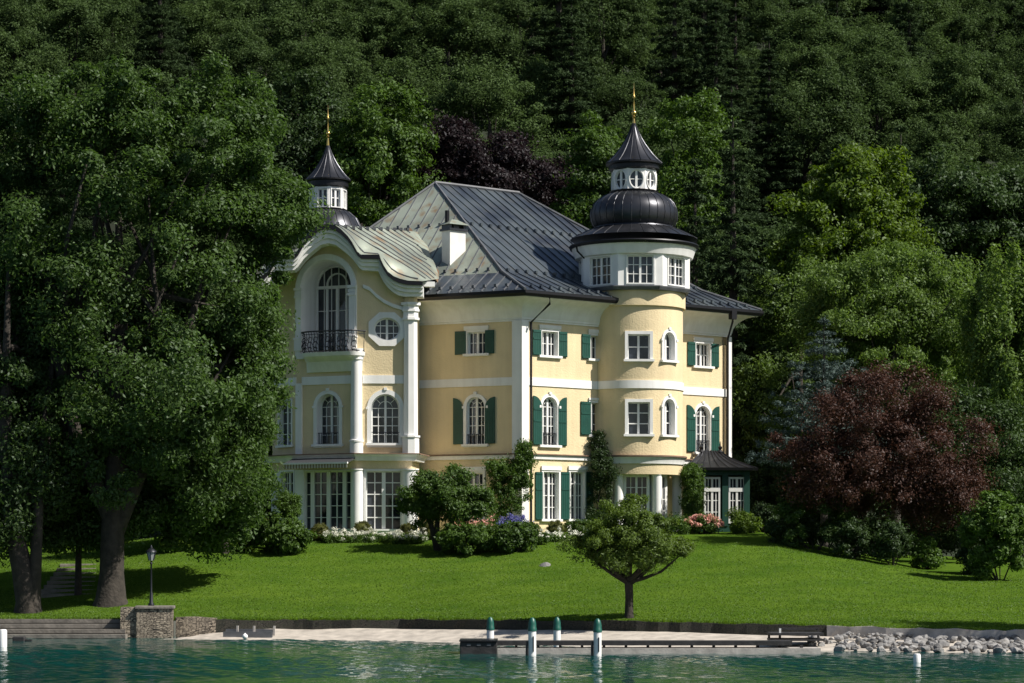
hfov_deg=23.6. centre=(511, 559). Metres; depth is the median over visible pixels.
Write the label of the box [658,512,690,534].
foundation shrub
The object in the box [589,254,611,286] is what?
window
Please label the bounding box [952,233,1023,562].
weeping tree
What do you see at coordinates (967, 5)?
forest tree
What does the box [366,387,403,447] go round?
window
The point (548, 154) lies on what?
forest tree
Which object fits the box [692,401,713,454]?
window
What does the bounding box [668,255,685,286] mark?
window
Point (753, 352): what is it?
forest tree
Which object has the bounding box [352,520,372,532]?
box ball
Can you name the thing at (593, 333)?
window
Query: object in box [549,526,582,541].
flower border
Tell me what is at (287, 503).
topiary tree
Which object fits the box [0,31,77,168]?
forest tree
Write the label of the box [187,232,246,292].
forest tree
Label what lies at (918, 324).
willow tree
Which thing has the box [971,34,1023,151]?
forest tree
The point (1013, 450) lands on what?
round tree
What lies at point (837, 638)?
boulder
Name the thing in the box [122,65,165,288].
spruce tree
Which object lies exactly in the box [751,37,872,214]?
forest tree
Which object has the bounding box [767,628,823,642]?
plank landing
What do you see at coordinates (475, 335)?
window
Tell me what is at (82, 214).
spruce tree
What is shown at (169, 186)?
forest tree
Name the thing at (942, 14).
forest tree
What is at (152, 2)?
spruce tree
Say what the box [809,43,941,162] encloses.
forest tree
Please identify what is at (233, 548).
foliage border
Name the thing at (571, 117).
spruce tree
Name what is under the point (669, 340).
window
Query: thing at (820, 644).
stone
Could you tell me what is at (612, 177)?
window
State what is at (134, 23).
forest tree
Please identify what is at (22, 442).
broadleaf tree
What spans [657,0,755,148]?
spruce tree
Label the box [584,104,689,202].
forest tree
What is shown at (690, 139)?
forest tree
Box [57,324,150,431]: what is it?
forest tree
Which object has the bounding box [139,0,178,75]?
spruce tree
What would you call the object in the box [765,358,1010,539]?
copper tree
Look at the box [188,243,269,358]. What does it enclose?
forest tree
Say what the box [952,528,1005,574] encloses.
rhododendron
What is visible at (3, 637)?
white post
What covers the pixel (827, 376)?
blue spruce
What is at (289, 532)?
broadleaf shrub
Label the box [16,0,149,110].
forest tree
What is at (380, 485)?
glazed door
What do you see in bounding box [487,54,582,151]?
forest tree
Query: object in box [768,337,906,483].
forest tree
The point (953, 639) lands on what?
boulder
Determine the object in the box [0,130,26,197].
forest tree
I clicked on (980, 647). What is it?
boulder
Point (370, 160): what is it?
lime tree
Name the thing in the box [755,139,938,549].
maple tree
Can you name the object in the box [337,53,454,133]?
forest tree
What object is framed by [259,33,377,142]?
forest tree
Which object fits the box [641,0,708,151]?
spruce tree
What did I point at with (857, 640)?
boulder
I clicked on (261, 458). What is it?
broadleaf tree
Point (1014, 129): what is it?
forest tree
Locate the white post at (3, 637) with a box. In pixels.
[0,629,6,646]
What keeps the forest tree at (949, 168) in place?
on the hillside
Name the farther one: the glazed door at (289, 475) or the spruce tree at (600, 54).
the spruce tree at (600, 54)
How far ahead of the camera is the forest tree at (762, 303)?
161.67 m
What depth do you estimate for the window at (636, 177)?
114.43 m
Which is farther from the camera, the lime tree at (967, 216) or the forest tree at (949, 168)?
the forest tree at (949, 168)
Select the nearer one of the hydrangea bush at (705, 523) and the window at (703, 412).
the hydrangea bush at (705, 523)
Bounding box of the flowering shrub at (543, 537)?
[536,528,551,544]
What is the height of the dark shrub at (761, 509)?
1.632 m
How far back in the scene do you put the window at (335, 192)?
125.80 m
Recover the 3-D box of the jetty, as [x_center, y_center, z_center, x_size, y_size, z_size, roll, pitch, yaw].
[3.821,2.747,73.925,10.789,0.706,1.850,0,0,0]
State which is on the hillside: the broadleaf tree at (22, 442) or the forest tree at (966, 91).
the forest tree at (966, 91)
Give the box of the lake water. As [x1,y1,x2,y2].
[0,636,1023,682]
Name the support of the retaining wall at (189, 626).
on the beach
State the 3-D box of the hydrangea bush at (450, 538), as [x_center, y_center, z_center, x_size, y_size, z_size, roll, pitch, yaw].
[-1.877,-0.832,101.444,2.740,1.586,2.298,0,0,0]
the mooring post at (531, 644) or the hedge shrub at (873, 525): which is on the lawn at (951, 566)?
the hedge shrub at (873, 525)
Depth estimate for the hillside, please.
235.32 m
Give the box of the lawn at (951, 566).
[0,532,1023,629]
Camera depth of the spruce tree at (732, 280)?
127.43 m
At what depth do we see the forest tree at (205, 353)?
154.64 m
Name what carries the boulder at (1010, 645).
on the beach
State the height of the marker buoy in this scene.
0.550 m
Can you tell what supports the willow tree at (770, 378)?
on the lawn at (951, 566)
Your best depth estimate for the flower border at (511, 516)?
105.31 m
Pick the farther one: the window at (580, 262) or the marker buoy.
the window at (580, 262)
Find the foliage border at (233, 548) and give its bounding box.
[155,537,242,552]
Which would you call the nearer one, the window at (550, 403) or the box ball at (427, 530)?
the box ball at (427, 530)
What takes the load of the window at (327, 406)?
in the villa
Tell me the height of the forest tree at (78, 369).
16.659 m
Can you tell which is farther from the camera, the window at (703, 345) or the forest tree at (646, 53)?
the forest tree at (646, 53)
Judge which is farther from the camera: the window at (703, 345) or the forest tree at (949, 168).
the forest tree at (949, 168)
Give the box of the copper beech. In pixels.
[377,109,577,217]
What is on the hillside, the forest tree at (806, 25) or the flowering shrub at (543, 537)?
the forest tree at (806, 25)
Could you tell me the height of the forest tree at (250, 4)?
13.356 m
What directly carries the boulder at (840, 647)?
on the beach
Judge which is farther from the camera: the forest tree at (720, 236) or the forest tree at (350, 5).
the forest tree at (350, 5)
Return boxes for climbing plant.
[481,438,538,528]
[584,429,622,518]
[678,462,710,518]
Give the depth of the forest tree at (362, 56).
208.13 m
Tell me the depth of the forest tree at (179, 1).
259.47 m
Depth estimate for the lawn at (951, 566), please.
94.58 m
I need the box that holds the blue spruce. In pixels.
[744,316,902,547]
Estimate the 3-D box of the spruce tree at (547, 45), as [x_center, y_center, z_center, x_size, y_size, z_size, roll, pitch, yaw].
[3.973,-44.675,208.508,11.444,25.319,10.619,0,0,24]
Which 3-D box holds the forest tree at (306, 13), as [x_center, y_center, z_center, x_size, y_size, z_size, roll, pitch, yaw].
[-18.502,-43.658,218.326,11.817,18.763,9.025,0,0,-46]
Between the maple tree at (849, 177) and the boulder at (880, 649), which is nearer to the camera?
the boulder at (880, 649)
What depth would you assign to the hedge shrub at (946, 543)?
121.50 m
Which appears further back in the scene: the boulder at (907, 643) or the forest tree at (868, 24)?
the forest tree at (868, 24)
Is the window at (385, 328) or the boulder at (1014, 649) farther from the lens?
the window at (385, 328)
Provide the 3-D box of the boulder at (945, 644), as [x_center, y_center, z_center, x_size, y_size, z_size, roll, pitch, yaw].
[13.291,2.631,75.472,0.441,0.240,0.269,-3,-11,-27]
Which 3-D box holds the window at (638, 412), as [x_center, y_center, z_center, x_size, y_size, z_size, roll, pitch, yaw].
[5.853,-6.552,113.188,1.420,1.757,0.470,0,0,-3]
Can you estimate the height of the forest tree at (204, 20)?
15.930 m
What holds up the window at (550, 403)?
in the villa
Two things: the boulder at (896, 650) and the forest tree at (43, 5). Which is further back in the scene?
the forest tree at (43, 5)
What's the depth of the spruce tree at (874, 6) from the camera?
257.20 m
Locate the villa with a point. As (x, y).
(440, 326)
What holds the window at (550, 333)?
in the villa
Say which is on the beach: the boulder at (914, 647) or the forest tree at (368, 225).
the boulder at (914, 647)
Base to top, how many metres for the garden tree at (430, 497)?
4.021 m
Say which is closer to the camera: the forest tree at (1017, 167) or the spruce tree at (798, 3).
the forest tree at (1017, 167)
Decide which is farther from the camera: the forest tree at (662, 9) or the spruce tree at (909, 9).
the forest tree at (662, 9)
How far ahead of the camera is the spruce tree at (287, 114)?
178.48 m
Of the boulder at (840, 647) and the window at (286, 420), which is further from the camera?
the window at (286, 420)
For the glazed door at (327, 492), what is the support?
in the villa
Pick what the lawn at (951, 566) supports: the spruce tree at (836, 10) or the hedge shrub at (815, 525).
the hedge shrub at (815, 525)
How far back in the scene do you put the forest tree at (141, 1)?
260.75 m
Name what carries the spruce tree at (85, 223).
on the hillside
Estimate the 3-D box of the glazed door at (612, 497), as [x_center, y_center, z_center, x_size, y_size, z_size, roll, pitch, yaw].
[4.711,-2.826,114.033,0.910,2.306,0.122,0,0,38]
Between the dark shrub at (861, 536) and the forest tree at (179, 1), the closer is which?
the dark shrub at (861, 536)
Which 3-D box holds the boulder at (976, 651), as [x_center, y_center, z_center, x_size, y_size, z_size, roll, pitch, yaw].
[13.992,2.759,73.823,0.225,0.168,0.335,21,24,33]
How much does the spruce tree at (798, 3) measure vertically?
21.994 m
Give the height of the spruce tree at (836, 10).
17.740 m
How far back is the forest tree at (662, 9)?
234.33 m
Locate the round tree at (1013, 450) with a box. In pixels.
[925,384,1023,545]
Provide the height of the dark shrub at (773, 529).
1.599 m
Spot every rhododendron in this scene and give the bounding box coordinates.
[906,533,945,568]
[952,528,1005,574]
[954,490,1023,580]
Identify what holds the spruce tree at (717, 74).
on the hillside
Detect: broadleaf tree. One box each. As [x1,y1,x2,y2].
[0,50,335,606]
[0,79,106,613]
[32,363,109,595]
[92,415,291,553]
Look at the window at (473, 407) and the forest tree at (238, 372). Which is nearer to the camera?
the window at (473, 407)
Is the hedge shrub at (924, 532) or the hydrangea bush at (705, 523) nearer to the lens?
the hydrangea bush at (705, 523)
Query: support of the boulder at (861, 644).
on the beach
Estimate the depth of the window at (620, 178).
114.62 m
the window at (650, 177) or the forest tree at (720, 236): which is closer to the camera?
the window at (650, 177)
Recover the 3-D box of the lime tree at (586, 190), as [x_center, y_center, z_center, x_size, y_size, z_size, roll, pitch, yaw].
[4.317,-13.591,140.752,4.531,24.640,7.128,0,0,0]
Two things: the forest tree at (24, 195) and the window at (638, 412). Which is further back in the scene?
the forest tree at (24, 195)
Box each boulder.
[833,644,845,650]
[834,635,841,641]
[855,638,862,644]
[859,641,866,647]
[877,646,885,651]
[891,648,899,651]
[902,641,910,646]
[903,647,912,651]
[909,645,917,650]
[921,646,930,651]
[933,648,943,652]
[938,642,949,647]
[949,636,956,642]
[966,644,973,651]
[972,649,980,652]
[973,645,982,650]
[986,643,995,648]
[993,647,1003,652]
[1008,643,1016,647]
[1010,647,1019,652]
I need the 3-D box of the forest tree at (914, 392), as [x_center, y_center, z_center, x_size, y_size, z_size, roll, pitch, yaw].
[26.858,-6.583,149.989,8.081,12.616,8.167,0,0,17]
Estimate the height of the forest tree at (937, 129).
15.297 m
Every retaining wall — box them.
[176,617,216,637]
[216,619,825,635]
[826,625,1023,641]
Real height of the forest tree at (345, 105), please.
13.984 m
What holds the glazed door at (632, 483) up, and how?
in the villa
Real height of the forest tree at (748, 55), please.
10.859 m
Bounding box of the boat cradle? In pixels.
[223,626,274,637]
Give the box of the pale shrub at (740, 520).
[725,506,762,533]
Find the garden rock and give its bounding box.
[539,562,550,566]
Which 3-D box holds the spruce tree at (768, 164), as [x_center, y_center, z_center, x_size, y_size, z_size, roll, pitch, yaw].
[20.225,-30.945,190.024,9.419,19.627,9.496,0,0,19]
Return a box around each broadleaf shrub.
[241,509,317,555]
[771,490,852,549]
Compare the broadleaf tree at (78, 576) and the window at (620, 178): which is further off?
the window at (620, 178)
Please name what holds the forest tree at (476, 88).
on the hillside
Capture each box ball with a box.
[310,522,329,540]
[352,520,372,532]
[399,522,416,537]
[420,523,434,539]
[546,520,566,534]
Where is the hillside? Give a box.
[21,0,1023,556]
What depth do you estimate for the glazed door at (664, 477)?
114.32 m
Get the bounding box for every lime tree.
[225,63,354,246]
[307,74,450,226]
[549,109,623,228]
[642,86,743,282]
[885,139,1023,542]
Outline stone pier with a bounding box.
[120,605,174,637]
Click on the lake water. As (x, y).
(146, 660)
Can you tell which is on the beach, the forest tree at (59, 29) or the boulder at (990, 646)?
the boulder at (990, 646)
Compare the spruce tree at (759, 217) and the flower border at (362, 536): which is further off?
the spruce tree at (759, 217)
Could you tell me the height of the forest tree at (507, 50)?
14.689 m
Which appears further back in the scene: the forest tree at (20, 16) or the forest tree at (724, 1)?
the forest tree at (724, 1)
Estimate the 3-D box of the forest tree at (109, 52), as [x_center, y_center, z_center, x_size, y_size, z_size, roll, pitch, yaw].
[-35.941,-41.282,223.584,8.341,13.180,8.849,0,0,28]
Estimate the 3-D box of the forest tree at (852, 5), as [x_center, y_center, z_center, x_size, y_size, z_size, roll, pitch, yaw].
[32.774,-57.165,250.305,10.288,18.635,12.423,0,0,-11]
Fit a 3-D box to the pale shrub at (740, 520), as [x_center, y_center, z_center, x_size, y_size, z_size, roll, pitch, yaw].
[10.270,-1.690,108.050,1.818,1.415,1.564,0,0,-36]
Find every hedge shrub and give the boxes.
[210,447,271,517]
[750,458,813,531]
[785,490,866,547]
[830,484,919,557]
[881,495,960,559]
[933,504,971,555]
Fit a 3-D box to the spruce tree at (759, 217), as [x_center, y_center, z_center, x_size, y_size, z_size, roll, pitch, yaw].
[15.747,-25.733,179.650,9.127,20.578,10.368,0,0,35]
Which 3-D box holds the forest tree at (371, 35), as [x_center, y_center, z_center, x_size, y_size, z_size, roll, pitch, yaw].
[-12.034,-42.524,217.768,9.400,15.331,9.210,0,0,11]
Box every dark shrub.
[751,501,780,532]
[763,513,813,545]
[819,517,876,559]
[867,517,918,565]
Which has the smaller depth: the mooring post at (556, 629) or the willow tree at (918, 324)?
the mooring post at (556, 629)
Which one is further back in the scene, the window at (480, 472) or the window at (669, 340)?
the window at (669, 340)
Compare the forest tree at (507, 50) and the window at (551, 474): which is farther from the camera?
the forest tree at (507, 50)
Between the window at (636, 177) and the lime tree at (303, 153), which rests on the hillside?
the lime tree at (303, 153)
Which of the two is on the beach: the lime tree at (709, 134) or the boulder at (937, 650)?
the boulder at (937, 650)
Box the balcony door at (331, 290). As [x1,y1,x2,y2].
[315,266,350,351]
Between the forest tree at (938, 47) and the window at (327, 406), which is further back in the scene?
the forest tree at (938, 47)
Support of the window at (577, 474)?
in the villa
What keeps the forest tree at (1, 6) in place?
on the hillside
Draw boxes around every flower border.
[320,526,428,543]
[454,514,498,535]
[495,513,533,530]
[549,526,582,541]
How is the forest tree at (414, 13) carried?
on the hillside
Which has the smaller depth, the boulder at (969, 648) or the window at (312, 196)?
the boulder at (969, 648)
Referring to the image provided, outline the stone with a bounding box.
[817,642,824,646]
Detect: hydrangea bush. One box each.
[434,521,498,554]
[491,520,539,553]
[683,510,724,533]
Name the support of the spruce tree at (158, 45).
on the hillside
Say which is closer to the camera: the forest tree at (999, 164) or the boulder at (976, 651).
the boulder at (976, 651)
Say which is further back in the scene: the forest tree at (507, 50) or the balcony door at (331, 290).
the forest tree at (507, 50)
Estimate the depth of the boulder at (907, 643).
75.51 m
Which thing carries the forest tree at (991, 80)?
on the hillside
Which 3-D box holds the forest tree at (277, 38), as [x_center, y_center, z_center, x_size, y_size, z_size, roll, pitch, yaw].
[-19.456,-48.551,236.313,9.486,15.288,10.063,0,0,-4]
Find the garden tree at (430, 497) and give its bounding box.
[393,462,498,550]
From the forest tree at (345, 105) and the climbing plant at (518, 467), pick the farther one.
the forest tree at (345, 105)
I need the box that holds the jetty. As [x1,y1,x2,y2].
[459,638,820,653]
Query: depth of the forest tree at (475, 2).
229.96 m
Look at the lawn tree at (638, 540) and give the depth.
82.78 m
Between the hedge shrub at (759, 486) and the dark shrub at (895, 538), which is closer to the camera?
the dark shrub at (895, 538)
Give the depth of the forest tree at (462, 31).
208.45 m
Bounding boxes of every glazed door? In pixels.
[280,470,294,518]
[304,469,350,529]
[364,469,401,530]
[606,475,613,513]
[623,474,648,519]
[651,475,666,517]
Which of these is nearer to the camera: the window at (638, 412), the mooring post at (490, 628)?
the mooring post at (490, 628)
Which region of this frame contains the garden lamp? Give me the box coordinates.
[146,545,156,605]
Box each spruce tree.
[26,68,99,236]
[71,201,125,385]
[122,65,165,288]
[132,0,207,159]
[133,0,195,137]
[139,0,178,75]
[273,85,300,158]
[505,0,606,151]
[531,2,617,104]
[534,0,608,201]
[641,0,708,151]
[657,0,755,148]
[677,158,745,431]
[690,108,815,515]
[693,0,763,239]
[702,68,777,262]
[708,0,788,211]
[738,35,810,262]
[764,0,828,100]
[813,0,867,163]
[822,0,896,46]
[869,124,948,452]
[885,0,935,94]
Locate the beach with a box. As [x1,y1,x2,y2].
[176,628,1023,652]
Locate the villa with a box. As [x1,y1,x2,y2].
[231,93,763,532]
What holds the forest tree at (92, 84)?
on the hillside
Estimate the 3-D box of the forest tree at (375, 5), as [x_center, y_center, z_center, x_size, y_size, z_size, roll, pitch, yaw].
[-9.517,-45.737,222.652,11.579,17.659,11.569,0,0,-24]
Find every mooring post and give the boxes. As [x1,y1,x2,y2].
[486,617,493,637]
[526,617,536,655]
[553,617,560,646]
[591,618,601,655]
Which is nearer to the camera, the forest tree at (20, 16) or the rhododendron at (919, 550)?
the rhododendron at (919, 550)
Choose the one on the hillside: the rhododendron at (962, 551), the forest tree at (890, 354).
the forest tree at (890, 354)
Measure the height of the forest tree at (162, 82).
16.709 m
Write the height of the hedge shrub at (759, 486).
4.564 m
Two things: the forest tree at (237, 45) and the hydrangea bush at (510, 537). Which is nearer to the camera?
the hydrangea bush at (510, 537)
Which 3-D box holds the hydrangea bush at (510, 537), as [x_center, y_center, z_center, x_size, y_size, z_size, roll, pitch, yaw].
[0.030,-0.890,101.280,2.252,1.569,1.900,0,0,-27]
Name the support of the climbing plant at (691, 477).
attached to the villa
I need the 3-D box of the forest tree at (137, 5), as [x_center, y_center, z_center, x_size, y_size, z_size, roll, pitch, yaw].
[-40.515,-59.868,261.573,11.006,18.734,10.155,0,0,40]
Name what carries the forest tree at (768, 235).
on the hillside
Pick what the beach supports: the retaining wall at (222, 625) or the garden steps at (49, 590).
the retaining wall at (222, 625)
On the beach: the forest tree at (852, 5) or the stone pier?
the stone pier
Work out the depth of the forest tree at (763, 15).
229.71 m
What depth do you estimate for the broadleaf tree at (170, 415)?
92.51 m
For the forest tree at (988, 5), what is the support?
on the hillside
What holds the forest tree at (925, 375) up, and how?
on the hillside
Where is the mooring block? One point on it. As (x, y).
(18, 638)
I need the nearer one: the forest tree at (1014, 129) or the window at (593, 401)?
the window at (593, 401)
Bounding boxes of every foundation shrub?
[563,518,603,534]
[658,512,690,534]
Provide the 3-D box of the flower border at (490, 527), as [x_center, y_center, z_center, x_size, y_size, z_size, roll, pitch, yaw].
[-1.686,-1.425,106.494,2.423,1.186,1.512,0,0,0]
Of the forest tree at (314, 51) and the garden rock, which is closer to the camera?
the garden rock
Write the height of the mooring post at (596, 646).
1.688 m
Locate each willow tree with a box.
[718,251,850,541]
[784,237,1003,548]
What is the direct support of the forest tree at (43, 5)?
on the hillside
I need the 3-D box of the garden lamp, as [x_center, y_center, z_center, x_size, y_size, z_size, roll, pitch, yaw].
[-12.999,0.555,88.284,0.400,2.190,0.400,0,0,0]
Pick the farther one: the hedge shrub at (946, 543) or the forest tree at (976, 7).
the forest tree at (976, 7)
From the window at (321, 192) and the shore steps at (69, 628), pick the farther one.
the window at (321, 192)
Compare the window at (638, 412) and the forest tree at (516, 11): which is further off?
the forest tree at (516, 11)
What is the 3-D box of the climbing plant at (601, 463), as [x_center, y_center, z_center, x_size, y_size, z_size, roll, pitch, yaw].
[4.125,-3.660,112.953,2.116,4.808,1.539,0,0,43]
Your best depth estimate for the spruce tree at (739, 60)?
201.99 m
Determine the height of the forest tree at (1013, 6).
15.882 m
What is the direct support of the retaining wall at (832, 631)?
on the beach
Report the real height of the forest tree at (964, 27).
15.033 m
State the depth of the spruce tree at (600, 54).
231.96 m
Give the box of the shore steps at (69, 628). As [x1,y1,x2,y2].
[0,619,127,638]
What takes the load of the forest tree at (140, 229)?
on the hillside
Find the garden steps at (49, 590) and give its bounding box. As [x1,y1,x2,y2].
[41,564,95,597]
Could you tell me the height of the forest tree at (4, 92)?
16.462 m
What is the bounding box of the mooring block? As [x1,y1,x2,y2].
[12,636,31,640]
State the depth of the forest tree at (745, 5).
249.77 m
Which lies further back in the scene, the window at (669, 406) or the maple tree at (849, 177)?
the maple tree at (849, 177)
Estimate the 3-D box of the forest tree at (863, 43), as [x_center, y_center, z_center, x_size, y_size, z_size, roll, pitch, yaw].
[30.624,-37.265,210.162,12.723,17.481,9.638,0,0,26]
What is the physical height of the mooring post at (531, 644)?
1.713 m
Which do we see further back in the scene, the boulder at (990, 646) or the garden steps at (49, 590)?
the garden steps at (49, 590)
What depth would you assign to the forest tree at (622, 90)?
198.91 m
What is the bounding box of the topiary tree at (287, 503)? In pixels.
[269,487,302,519]
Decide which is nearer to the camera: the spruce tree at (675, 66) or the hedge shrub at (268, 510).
the hedge shrub at (268, 510)
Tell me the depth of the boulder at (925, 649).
74.50 m
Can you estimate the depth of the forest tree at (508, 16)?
240.71 m
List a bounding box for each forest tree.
[0,0,44,94]
[0,0,73,68]
[0,0,105,74]
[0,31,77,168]
[0,63,11,103]
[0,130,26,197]
[1,149,83,221]
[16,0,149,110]
[32,276,149,425]
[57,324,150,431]
[65,0,149,62]
[67,138,130,227]
[73,62,178,154]
[76,35,152,94]
[106,64,200,163]
[106,218,231,364]
[115,0,171,33]
[122,0,176,36]
[131,160,229,260]
[157,300,228,373]
[169,0,223,27]
[171,0,272,109]
[176,0,266,67]
[182,22,297,149]
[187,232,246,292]
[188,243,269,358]
[212,369,271,468]
[230,0,282,77]
[245,0,354,135]
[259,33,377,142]
[262,0,350,112]
[283,32,392,114]
[285,0,370,96]
[295,85,400,138]
[316,0,382,48]
[333,0,422,101]
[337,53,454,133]
[348,180,372,226]
[356,0,462,121]
[377,0,445,25]
[380,0,513,121]
[410,7,530,132]
[421,53,573,165]
[437,0,526,117]
[478,0,553,81]
[485,0,528,61]
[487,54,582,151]
[530,144,570,201]
[538,0,652,107]
[577,0,667,108]
[577,64,682,146]
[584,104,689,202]
[638,0,700,79]
[656,110,761,236]
[661,0,734,52]
[690,46,762,119]
[698,271,792,439]
[699,212,813,432]
[701,230,755,287]
[727,0,753,27]
[727,0,811,99]
[743,2,866,181]
[744,260,792,354]
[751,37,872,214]
[756,65,884,227]
[760,277,909,470]
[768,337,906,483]
[789,0,868,26]
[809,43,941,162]
[823,26,932,146]
[841,12,903,99]
[877,106,989,175]
[877,147,962,200]
[880,0,962,52]
[885,286,1018,439]
[899,0,982,43]
[902,363,989,474]
[907,46,1007,172]
[911,28,984,115]
[926,39,1023,158]
[927,159,1021,287]
[931,5,1020,129]
[936,0,1002,45]
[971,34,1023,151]
[971,95,1023,170]
[976,0,1023,102]
[983,162,1023,247]
[984,0,1023,88]
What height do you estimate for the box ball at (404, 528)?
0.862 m
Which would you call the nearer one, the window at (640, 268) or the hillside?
the window at (640, 268)
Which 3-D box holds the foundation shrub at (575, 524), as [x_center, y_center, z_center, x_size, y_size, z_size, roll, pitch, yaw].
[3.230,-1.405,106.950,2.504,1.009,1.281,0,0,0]
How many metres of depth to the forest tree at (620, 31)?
213.90 m
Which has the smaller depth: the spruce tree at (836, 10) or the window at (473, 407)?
the window at (473, 407)
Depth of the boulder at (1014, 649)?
73.50 m
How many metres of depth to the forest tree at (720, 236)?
169.87 m
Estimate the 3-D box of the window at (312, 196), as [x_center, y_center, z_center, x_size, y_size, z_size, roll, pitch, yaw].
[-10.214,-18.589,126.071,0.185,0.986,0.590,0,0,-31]
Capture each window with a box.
[275,399,292,447]
[309,188,314,207]
[311,388,342,447]
[317,188,327,206]
[331,188,340,207]
[342,189,346,208]
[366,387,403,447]
[369,312,403,345]
[458,467,486,521]
[461,392,488,447]
[463,325,488,356]
[538,324,562,358]
[539,392,561,447]
[540,466,562,521]
[567,466,587,520]
[579,258,581,281]
[587,329,599,361]
[588,398,598,437]
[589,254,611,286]
[611,172,613,190]
[614,170,626,188]
[623,331,654,361]
[623,399,654,436]
[626,254,654,283]
[629,169,643,187]
[646,170,655,188]
[660,327,678,363]
[660,394,678,437]
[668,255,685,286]
[692,337,714,368]
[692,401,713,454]
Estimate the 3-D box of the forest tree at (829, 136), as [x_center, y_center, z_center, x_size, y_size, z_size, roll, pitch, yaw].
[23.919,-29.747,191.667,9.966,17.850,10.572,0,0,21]
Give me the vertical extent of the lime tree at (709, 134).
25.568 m
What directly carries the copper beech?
on the lawn at (951, 566)
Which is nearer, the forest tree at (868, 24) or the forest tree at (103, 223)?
the forest tree at (103, 223)
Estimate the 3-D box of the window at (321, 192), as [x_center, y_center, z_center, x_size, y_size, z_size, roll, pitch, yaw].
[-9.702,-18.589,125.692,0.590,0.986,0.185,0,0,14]
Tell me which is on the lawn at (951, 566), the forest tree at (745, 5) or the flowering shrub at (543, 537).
the flowering shrub at (543, 537)
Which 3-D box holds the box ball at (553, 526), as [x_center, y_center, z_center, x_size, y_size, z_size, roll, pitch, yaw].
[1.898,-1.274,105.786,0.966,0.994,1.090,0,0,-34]
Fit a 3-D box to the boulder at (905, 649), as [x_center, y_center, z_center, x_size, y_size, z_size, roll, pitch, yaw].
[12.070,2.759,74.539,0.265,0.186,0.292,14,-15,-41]
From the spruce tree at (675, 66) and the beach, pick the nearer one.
the beach
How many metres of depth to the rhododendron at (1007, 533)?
96.34 m
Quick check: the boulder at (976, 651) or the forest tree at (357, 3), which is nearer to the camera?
the boulder at (976, 651)
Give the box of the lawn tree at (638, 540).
[554,493,696,618]
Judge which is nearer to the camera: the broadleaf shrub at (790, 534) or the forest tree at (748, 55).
the broadleaf shrub at (790, 534)
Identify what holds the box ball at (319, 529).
on the lawn at (951, 566)
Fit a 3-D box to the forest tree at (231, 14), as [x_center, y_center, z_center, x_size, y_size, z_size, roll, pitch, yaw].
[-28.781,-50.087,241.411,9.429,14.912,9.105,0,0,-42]
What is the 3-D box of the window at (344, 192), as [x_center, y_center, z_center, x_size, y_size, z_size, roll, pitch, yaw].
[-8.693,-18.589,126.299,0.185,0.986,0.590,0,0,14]
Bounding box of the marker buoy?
[913,653,920,662]
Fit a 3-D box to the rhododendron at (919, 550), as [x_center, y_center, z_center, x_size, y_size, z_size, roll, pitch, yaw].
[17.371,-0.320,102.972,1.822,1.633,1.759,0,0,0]
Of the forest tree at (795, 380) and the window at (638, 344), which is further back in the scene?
the forest tree at (795, 380)
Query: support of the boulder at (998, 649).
on the beach
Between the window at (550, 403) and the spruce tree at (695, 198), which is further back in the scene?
the spruce tree at (695, 198)

